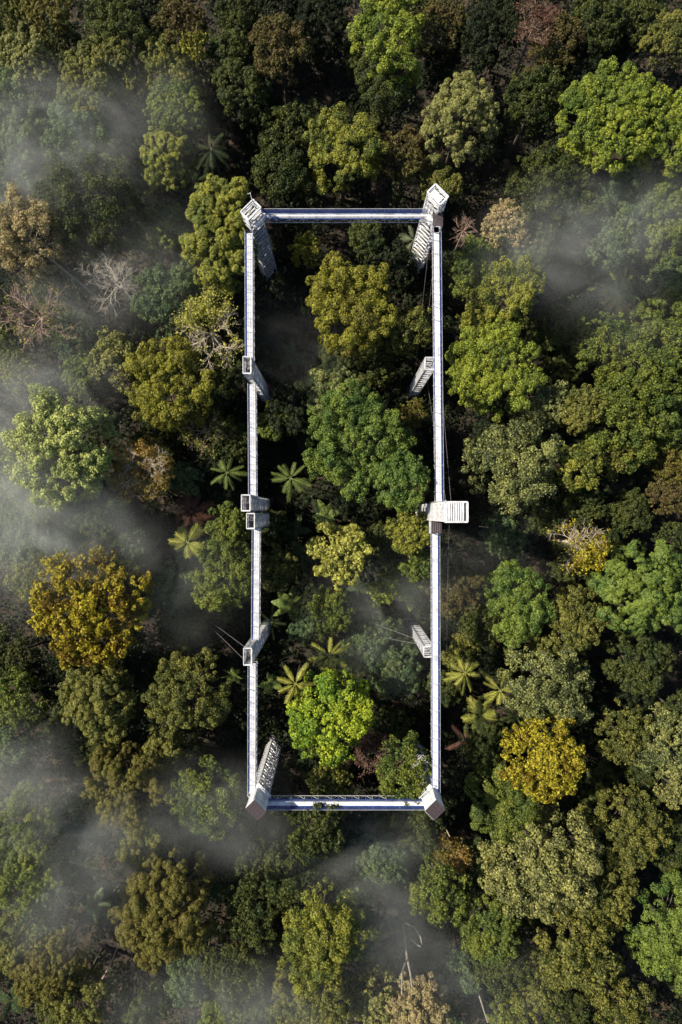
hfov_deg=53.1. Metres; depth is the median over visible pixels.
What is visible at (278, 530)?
forest tree
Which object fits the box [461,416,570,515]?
forest tree
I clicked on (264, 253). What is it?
lattice tower
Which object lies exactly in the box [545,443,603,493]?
forest tree
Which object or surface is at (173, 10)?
forest tree
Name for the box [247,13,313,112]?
forest tree
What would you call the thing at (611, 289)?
palm tree
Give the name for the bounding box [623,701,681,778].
forest tree
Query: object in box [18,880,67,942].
forest tree
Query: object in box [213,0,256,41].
forest tree
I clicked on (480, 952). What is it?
forest tree
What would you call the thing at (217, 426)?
tree
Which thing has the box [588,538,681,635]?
forest tree
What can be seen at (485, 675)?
palm tree
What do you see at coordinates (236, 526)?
forest tree
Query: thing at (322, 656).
palm tree
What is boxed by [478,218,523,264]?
forest tree
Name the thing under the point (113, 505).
forest tree
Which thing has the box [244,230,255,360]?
suspension bridge
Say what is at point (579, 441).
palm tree
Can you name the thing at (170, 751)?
forest tree
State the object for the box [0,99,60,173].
forest tree
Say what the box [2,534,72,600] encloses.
forest tree
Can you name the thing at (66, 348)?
forest tree
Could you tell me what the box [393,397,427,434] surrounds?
forest tree
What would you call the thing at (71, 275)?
bare tree
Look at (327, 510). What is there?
broad leaf plant
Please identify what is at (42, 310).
bare tree
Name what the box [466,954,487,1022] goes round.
dead tree
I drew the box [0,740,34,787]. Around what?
forest tree
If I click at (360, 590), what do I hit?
broad leaf plant
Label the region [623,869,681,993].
forest tree
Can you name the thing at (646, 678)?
forest tree
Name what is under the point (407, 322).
forest tree
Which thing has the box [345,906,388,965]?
forest tree
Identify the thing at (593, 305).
forest tree
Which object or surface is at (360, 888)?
forest tree
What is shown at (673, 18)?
forest tree
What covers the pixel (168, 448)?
forest tree
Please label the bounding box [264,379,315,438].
forest tree
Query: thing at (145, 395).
forest tree
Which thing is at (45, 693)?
forest tree
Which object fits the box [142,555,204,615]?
forest tree
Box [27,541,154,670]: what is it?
golden tree
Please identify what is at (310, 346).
undergrowth
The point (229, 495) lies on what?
forest tree
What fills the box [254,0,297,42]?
forest tree
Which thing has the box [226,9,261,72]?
forest tree
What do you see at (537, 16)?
bare tree
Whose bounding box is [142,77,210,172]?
forest tree
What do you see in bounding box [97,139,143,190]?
forest tree
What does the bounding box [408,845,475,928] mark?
forest tree
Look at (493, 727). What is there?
forest tree
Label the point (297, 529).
broad leaf plant
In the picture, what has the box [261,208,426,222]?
suspension bridge
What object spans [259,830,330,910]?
forest tree
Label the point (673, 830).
forest tree
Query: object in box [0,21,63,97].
forest tree
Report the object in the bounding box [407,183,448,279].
lattice tower
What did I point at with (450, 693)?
forest tree
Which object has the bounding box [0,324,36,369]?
forest tree
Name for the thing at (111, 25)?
forest tree
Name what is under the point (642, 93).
forest tree
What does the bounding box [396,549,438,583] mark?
forest tree
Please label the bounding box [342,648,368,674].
palm tree
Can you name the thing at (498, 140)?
forest tree
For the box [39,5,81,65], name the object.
forest tree
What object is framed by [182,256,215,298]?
forest tree
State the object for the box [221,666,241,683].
broad leaf plant
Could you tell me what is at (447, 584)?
guy cable
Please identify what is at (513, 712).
palm tree
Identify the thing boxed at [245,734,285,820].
lattice tower
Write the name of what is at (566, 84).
forest tree
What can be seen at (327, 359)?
forest tree
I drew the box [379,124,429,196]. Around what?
forest tree
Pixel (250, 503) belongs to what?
lattice tower
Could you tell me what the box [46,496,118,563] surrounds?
forest tree
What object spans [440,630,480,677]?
forest tree
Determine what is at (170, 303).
forest tree
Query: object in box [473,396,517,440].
forest tree
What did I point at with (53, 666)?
forest tree
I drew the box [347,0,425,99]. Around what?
forest tree
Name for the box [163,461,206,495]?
forest tree
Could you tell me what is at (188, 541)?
palm tree
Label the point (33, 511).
forest tree
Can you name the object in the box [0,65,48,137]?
forest tree
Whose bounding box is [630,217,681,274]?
forest tree
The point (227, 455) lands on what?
forest tree
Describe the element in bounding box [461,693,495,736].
palm tree
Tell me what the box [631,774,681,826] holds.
forest tree
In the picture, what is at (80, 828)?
forest tree
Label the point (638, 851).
forest tree
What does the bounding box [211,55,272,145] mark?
forest tree
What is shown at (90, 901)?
broad leaf plant
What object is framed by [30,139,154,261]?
forest tree
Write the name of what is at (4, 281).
forest tree
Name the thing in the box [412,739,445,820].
lattice tower
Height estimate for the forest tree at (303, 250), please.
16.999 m
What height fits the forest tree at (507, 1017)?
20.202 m
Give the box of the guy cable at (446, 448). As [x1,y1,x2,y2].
[441,380,450,497]
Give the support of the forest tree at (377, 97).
on the ground
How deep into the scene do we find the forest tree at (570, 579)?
131.97 m
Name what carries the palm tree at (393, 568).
on the ground
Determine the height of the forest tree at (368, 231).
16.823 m
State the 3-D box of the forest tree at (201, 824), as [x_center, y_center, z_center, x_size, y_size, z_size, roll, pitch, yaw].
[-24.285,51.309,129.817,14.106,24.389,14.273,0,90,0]
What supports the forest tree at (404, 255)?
on the ground
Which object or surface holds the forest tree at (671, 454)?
on the ground
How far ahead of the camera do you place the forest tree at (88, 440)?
127.45 m
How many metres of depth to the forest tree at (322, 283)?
117.45 m
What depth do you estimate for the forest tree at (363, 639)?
129.28 m
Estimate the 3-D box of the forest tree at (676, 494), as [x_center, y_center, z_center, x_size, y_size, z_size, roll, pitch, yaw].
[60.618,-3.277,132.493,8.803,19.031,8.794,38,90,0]
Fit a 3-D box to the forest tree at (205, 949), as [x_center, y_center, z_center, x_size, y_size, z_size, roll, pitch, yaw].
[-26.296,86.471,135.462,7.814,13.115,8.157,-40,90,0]
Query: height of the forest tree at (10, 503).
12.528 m
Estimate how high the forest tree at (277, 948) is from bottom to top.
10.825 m
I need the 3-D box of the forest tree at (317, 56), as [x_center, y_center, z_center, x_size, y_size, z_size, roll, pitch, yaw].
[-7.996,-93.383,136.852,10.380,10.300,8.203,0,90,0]
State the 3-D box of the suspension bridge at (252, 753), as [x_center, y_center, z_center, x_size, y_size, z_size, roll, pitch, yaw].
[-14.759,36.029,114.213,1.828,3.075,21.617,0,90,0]
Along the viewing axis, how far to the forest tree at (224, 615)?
131.64 m
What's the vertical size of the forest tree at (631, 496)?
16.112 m
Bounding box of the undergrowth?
[0,0,681,1023]
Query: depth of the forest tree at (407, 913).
130.23 m
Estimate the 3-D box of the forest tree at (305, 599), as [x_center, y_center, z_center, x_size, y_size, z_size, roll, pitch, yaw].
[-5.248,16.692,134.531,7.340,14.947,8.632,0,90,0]
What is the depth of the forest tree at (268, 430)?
129.19 m
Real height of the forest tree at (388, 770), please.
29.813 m
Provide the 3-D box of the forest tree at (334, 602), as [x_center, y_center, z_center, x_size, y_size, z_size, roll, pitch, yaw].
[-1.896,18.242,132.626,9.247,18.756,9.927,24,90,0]
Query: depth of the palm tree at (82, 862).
132.18 m
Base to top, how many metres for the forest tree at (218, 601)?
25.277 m
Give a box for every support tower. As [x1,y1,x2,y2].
[406,620,431,656]
[407,357,433,398]
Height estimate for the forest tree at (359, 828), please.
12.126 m
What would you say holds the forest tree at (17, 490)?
on the ground
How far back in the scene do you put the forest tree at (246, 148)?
133.62 m
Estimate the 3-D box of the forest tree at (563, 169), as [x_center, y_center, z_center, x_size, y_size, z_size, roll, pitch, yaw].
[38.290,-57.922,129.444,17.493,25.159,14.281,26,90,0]
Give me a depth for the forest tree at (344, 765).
132.86 m
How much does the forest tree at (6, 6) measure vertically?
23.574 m
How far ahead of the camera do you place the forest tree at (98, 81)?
118.04 m
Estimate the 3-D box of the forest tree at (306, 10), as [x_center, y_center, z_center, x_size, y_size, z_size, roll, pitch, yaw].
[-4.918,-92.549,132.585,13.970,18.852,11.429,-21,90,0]
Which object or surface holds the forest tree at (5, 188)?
on the ground
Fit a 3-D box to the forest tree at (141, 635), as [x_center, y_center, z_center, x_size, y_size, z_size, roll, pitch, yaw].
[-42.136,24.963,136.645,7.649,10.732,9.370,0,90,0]
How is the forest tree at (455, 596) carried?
on the ground
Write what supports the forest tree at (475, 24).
on the ground
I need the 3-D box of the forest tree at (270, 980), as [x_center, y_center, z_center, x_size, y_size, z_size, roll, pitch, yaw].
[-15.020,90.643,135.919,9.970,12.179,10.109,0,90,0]
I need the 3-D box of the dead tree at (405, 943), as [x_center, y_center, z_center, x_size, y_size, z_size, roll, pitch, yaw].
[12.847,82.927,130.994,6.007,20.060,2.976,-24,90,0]
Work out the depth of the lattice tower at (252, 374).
117.07 m
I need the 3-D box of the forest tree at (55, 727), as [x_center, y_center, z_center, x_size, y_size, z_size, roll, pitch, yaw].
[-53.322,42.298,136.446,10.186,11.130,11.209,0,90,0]
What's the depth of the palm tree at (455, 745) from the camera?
133.08 m
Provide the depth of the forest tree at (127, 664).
127.09 m
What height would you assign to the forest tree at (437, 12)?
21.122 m
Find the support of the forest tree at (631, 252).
on the ground
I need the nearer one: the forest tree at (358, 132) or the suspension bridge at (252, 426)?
the suspension bridge at (252, 426)
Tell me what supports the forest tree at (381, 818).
on the ground
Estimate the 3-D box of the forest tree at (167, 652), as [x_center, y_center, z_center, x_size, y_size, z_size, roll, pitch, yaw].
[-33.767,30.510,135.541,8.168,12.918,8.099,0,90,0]
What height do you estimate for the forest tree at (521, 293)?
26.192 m
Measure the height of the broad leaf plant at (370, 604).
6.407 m
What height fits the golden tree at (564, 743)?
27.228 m
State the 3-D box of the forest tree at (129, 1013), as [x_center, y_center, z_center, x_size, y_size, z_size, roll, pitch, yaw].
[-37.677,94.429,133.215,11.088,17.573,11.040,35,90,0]
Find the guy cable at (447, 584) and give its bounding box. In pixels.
[447,543,448,600]
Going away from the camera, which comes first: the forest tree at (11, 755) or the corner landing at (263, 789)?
the corner landing at (263, 789)
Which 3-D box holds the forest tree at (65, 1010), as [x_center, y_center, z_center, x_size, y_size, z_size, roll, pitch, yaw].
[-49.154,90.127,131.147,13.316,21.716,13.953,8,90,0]
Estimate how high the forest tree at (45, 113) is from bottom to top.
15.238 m
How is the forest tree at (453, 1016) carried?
on the ground
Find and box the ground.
[0,0,681,1023]
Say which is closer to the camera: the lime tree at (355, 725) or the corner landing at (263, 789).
the corner landing at (263, 789)
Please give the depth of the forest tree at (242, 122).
127.13 m
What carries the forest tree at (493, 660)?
on the ground
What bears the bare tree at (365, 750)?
on the ground
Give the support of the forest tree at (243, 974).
on the ground
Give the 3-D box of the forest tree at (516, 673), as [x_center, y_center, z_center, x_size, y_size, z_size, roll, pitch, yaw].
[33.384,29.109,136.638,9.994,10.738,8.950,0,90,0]
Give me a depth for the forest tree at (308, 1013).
118.84 m
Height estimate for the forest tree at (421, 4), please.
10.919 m
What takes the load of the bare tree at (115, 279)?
on the ground
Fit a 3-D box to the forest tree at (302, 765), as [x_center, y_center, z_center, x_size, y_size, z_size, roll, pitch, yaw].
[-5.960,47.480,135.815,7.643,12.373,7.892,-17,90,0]
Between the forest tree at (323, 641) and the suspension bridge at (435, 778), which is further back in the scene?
the forest tree at (323, 641)
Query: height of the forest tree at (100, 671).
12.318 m
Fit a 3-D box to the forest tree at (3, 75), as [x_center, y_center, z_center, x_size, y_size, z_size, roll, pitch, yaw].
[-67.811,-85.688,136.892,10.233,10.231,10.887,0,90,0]
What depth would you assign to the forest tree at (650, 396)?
120.49 m
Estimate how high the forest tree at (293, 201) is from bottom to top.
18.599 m
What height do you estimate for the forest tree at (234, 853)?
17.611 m
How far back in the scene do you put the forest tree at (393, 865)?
127.65 m
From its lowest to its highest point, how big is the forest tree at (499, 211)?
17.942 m
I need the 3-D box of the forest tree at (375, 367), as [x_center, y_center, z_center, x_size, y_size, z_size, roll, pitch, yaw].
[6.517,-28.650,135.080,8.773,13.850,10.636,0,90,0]
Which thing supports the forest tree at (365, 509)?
on the ground
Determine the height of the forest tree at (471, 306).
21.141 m
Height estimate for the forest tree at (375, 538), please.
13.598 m
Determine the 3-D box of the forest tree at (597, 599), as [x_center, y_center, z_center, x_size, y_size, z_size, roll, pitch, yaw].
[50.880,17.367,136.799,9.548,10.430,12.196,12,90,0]
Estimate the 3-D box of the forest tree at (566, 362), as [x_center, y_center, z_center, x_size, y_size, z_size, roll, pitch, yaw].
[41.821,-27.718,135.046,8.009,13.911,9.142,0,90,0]
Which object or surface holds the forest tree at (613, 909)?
on the ground
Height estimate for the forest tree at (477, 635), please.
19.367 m
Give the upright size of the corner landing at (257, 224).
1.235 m
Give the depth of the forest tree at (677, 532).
126.42 m
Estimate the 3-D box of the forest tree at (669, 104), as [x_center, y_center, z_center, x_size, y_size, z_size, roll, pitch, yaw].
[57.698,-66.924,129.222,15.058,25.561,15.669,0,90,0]
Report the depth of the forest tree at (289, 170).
122.56 m
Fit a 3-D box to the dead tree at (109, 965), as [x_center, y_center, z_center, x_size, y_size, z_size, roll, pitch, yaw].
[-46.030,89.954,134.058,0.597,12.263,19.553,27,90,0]
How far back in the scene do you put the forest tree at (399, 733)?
132.98 m
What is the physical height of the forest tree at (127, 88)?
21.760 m
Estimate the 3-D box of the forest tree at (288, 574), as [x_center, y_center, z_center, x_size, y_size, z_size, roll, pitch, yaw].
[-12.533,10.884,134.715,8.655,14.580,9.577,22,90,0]
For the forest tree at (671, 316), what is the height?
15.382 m
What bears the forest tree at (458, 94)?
on the ground
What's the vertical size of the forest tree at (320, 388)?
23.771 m
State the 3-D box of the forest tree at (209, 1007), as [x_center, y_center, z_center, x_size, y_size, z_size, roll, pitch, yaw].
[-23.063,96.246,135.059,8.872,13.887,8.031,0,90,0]
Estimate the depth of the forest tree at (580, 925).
130.01 m
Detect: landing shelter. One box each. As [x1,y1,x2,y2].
[429,520,441,533]
[430,211,442,232]
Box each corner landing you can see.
[248,210,265,229]
[248,783,270,797]
[418,784,438,798]
[421,211,432,224]
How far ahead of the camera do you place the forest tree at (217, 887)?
130.44 m
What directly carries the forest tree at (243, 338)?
on the ground
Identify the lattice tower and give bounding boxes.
[240,193,280,281]
[241,494,272,512]
[242,356,269,406]
[243,615,273,665]
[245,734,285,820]
[246,511,275,528]
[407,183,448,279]
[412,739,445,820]
[413,500,467,522]
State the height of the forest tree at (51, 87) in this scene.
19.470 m
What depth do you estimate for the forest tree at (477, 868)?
130.17 m
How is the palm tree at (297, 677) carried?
on the ground
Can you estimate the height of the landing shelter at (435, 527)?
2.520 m
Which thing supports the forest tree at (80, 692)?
on the ground
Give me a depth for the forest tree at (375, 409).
116.36 m
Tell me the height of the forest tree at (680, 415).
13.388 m
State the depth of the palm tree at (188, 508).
129.02 m
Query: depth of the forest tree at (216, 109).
128.61 m
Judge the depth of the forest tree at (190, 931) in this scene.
117.82 m
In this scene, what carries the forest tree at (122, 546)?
on the ground
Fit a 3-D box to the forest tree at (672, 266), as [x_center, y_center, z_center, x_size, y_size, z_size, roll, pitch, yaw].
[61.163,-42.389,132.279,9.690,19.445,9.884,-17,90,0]
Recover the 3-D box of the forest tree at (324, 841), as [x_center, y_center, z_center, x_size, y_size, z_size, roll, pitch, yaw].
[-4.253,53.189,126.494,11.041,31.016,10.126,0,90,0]
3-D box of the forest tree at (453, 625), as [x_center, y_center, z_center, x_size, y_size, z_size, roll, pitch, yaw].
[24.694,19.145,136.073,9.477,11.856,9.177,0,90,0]
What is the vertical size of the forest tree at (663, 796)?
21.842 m
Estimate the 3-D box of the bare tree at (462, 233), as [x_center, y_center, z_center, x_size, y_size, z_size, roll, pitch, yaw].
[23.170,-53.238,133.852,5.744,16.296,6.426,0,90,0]
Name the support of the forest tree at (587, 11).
on the ground
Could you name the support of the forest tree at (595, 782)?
on the ground
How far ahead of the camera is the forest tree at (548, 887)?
118.48 m
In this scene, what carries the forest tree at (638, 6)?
on the ground
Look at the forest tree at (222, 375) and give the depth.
124.79 m
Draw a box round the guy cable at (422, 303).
[411,238,429,409]
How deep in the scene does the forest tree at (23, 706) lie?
122.79 m
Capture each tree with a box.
[0,0,53,83]
[0,11,24,59]
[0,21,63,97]
[0,57,18,99]
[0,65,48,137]
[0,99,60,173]
[0,146,39,202]
[0,179,11,217]
[0,181,76,281]
[0,272,81,350]
[0,273,36,313]
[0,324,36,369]
[0,349,53,395]
[0,382,121,511]
[0,438,48,501]
[0,487,43,521]
[0,499,64,573]
[0,623,46,682]
[0,665,56,729]
[0,709,49,770]
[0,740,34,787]
[0,776,74,915]
[0,848,21,892]
[0,890,53,975]
[1,222,23,262]
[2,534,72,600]
[7,217,117,315]
[7,910,88,1007]
[17,94,59,125]
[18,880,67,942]
[20,0,88,80]
[20,67,57,110]
[23,655,68,706]
[24,482,70,527]
[26,259,75,309]
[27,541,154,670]
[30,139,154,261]
[35,944,115,1023]
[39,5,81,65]
[39,91,118,178]
[41,789,101,848]
[44,639,91,680]
[44,700,96,754]
[45,310,102,364]
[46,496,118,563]
[55,663,135,745]
[56,34,123,130]
[59,352,117,400]
[69,839,100,875]
[70,734,124,777]
[74,404,114,446]
[75,250,147,317]
[76,636,110,686]
[77,0,153,89]
[80,740,174,837]
[83,325,139,391]
[87,497,138,538]
[96,946,117,988]
[97,35,151,125]
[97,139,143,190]
[101,105,145,162]
[106,64,154,141]
[106,526,152,571]
[106,620,146,659]
[107,841,217,974]
[108,434,176,507]
[114,639,155,687]
[114,798,177,866]
[114,966,174,1023]
[115,443,169,498]
[123,335,216,432]
[125,166,166,216]
[129,260,203,339]
[132,202,190,261]
[132,414,182,464]
[135,30,206,126]
[138,0,185,65]
[139,120,199,202]
[139,724,184,770]
[140,647,232,730]
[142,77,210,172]
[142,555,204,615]
[146,649,187,689]
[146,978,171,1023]
[150,0,208,94]
[155,602,209,654]
[160,724,205,776]
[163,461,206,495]
[163,946,209,1007]
[165,754,246,841]
[168,522,207,558]
[169,281,244,370]
[170,493,215,536]
[176,164,211,196]
[178,173,258,296]
[178,521,227,573]
[179,29,213,104]
[179,405,231,462]
[181,349,242,406]
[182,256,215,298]
[183,929,225,987]
[186,392,229,426]
[186,429,236,477]
[187,534,262,611]
[192,95,230,145]
[192,465,246,519]
[193,131,229,183]
[197,995,242,1023]
[199,921,274,1014]
[202,415,249,464]
[202,579,245,622]
[203,28,250,105]
[203,500,252,555]
[203,863,239,906]
[210,458,248,490]
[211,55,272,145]
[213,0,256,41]
[213,395,248,433]
[222,329,258,363]
[222,863,285,954]
[223,821,273,887]
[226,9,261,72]
[236,86,285,139]
[238,118,288,169]
[239,972,295,1023]
[240,905,290,969]
[244,951,289,1004]
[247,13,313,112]
[250,137,314,209]
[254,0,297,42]
[257,95,325,166]
[257,400,293,441]
[259,604,285,640]
[259,829,298,874]
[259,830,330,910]
[261,507,289,546]
[261,543,298,592]
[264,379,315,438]
[265,177,302,231]
[269,937,351,1023]
[270,261,311,309]
[271,462,311,500]
[277,661,314,704]
[277,875,368,995]
[278,17,325,64]
[283,785,347,865]
[285,0,350,69]
[285,667,375,768]
[286,615,316,643]
[287,231,323,272]
[292,734,327,778]
[294,577,327,622]
[295,477,332,513]
[296,609,334,651]
[300,942,338,993]
[301,101,388,202]
[302,377,416,503]
[305,250,397,357]
[305,522,374,591]
[305,741,353,792]
[305,846,349,887]
[306,366,366,427]
[306,584,357,635]
[307,637,349,670]
[307,763,357,806]
[311,342,358,389]
[325,86,387,146]
[329,860,378,906]
[332,483,382,525]
[332,796,373,848]
[338,605,402,674]
[342,35,377,85]
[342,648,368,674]
[342,727,404,781]
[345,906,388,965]
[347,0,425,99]
[347,219,385,261]
[348,942,402,1023]
[349,827,410,890]
[352,335,397,389]
[354,50,411,137]
[359,790,394,837]
[362,705,415,757]
[365,516,404,566]
[366,571,398,606]
[369,635,423,700]
[370,614,411,650]
[371,448,430,512]
[372,301,432,358]
[375,723,431,806]
[377,238,417,287]
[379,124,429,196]
[383,509,431,554]
[384,941,450,1023]
[385,558,409,585]
[389,0,428,18]
[390,806,445,853]
[391,873,429,923]
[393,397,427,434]
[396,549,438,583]
[397,225,421,253]
[400,0,469,87]
[401,919,421,993]
[403,173,430,209]
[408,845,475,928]
[414,984,463,1023]
[416,784,457,836]
[417,46,462,98]
[419,70,499,175]
[419,159,463,208]
[421,666,464,706]
[424,568,487,620]
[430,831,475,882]
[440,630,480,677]
[441,2,511,79]
[442,932,484,996]
[443,746,485,800]
[444,317,547,422]
[444,588,486,631]
[444,650,480,693]
[445,725,476,750]
[448,247,490,302]
[452,214,475,251]
[452,233,492,276]
[455,297,502,344]
[457,603,502,647]
[458,835,508,896]
[460,877,520,967]
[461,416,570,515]
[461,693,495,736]
[462,714,512,762]
[462,734,508,778]
[464,757,542,845]
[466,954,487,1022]
[467,637,503,678]
[469,255,546,332]
[472,123,508,171]
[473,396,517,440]
[473,934,533,1004]
[476,800,604,924]
[478,0,531,73]
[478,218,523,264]
[478,509,530,560]
[479,671,511,706]
[480,197,532,250]
[483,559,556,647]
[486,965,537,1023]
[487,641,535,683]
[490,885,539,934]
[492,636,595,731]
[496,711,587,803]
[499,704,529,731]
[502,63,568,156]
[503,140,599,241]
[505,373,577,431]
[510,228,559,274]
[511,0,564,79]
[513,931,573,1021]
[523,9,584,102]
[523,304,576,358]
[524,495,566,535]
[524,584,612,657]
[529,50,581,109]
[531,901,624,999]
[536,697,596,757]
[538,345,580,387]
[539,786,604,830]
[540,988,599,1023]
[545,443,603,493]
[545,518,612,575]
[546,538,587,587]
[553,383,608,435]
[554,55,666,176]
[554,178,623,242]
[555,293,604,337]
[556,482,608,529]
[557,41,606,89]
[557,855,639,931]
[560,899,614,940]
[561,688,612,736]
[562,0,627,82]
[563,309,641,378]
[565,429,593,448]
[566,650,605,690]
[573,367,681,474]
[575,760,620,801]
[576,569,623,632]
[576,782,672,874]
[577,967,656,1023]
[584,528,626,570]
[585,204,644,271]
[585,452,634,510]
[586,338,631,388]
[587,17,639,77]
[587,269,639,313]
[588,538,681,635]
[588,697,651,765]
[592,662,656,715]
[595,155,660,238]
[596,437,640,482]
[598,829,625,880]
[600,630,676,696]
[606,487,654,538]
[612,0,668,48]
[613,326,681,411]
[617,750,660,789]
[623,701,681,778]
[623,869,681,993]
[624,433,674,484]
[625,84,681,178]
[627,284,681,356]
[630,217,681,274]
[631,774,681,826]
[634,256,681,309]
[636,9,681,75]
[636,174,681,227]
[642,468,681,517]
[642,803,681,855]
[644,403,681,445]
[644,439,681,487]
[646,146,681,189]
[647,520,681,560]
[649,688,681,727]
[651,823,681,874]
[653,769,681,809]
[662,965,681,1000]
[664,309,681,325]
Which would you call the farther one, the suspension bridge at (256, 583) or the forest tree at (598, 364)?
the forest tree at (598, 364)
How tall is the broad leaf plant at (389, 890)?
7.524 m
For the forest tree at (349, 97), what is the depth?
127.81 m
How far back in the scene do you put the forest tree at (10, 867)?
131.84 m
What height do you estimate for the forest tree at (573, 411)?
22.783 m
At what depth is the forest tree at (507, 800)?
120.37 m
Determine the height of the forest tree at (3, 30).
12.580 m
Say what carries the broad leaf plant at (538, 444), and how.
on the ground
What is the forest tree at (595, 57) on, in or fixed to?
on the ground
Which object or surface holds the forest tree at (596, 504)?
on the ground
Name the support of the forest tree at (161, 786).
on the ground
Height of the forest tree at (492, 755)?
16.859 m
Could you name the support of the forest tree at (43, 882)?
on the ground
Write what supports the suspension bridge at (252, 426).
attached to the lattice tower at (250, 503)
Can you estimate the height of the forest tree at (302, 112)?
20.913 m
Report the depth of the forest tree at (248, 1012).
126.18 m
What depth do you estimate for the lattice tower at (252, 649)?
116.07 m
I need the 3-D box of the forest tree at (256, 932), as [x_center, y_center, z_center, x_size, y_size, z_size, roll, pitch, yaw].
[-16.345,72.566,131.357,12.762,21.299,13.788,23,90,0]
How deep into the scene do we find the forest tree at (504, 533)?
127.84 m
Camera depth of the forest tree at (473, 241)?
125.10 m
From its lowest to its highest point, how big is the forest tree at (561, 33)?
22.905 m
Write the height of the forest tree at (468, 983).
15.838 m
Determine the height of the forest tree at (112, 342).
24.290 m
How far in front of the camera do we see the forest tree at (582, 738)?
129.60 m
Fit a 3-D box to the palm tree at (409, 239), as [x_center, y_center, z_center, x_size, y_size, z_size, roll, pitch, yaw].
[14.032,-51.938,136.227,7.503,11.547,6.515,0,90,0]
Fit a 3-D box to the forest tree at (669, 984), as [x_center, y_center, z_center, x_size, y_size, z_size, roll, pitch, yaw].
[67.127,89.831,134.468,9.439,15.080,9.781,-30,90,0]
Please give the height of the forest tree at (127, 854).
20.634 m
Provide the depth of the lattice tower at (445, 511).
101.35 m
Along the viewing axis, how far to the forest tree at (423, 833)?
126.49 m
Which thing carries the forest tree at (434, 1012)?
on the ground
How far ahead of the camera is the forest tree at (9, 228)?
130.85 m
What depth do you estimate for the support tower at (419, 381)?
123.94 m
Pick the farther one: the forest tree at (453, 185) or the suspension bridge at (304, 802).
the forest tree at (453, 185)
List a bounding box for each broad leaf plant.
[0,986,25,1015]
[80,887,110,925]
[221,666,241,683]
[257,672,281,694]
[266,381,283,400]
[271,588,308,619]
[283,514,311,547]
[287,536,316,571]
[299,364,325,388]
[313,499,338,527]
[345,576,368,598]
[363,598,384,620]
[381,877,407,898]
[395,578,424,610]
[522,430,547,449]
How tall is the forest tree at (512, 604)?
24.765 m
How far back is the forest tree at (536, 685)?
120.31 m
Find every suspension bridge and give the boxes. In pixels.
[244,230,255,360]
[247,383,258,497]
[247,661,257,795]
[251,527,261,640]
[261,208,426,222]
[266,795,424,809]
[430,534,440,795]
[431,226,443,502]
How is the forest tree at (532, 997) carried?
on the ground
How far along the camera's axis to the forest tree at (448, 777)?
130.39 m
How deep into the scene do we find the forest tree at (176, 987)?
128.61 m
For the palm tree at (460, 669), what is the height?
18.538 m
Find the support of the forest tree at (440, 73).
on the ground
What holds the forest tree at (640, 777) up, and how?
on the ground
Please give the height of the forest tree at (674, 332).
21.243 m
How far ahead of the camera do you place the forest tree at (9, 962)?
122.67 m
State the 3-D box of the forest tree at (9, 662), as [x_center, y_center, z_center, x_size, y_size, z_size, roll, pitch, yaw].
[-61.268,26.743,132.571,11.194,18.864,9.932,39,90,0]
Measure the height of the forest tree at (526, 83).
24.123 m
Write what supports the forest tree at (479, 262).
on the ground
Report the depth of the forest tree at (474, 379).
115.71 m
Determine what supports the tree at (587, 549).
on the ground
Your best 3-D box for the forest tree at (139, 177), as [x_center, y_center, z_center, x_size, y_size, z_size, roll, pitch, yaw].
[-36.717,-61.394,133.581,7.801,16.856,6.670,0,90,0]
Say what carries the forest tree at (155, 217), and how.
on the ground
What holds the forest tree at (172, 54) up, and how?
on the ground
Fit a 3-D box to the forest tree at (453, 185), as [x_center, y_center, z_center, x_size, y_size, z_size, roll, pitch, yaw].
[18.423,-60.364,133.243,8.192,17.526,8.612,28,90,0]
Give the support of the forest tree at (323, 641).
on the ground
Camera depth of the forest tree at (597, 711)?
126.55 m
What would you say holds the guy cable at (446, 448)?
attached to the lattice tower at (445, 511)
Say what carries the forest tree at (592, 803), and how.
on the ground
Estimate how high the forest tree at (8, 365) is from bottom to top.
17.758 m
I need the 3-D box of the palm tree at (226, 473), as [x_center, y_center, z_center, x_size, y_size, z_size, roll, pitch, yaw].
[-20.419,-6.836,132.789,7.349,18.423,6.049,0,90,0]
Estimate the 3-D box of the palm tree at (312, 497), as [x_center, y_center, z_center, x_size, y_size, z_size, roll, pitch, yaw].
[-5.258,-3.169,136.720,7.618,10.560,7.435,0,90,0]
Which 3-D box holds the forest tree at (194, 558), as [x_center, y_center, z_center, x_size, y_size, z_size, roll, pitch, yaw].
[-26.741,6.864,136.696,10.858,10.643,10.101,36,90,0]
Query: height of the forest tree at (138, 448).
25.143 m
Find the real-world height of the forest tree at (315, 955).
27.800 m
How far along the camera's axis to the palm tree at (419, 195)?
129.03 m
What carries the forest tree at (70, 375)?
on the ground
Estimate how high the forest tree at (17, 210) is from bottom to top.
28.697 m
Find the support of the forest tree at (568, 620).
on the ground
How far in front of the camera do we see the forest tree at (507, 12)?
123.72 m
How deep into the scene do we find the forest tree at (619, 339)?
122.96 m
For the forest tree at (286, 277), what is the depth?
129.83 m
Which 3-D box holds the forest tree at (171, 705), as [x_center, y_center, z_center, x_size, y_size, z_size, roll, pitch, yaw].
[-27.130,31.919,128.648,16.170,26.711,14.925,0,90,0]
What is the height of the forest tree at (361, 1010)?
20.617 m
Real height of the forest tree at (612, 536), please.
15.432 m
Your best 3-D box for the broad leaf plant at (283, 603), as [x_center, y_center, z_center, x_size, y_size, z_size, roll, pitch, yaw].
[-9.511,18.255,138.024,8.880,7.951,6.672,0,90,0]
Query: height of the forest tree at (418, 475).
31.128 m
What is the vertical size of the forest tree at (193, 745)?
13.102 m
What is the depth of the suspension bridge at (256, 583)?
113.97 m
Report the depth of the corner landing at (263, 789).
113.96 m
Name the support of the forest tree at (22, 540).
on the ground

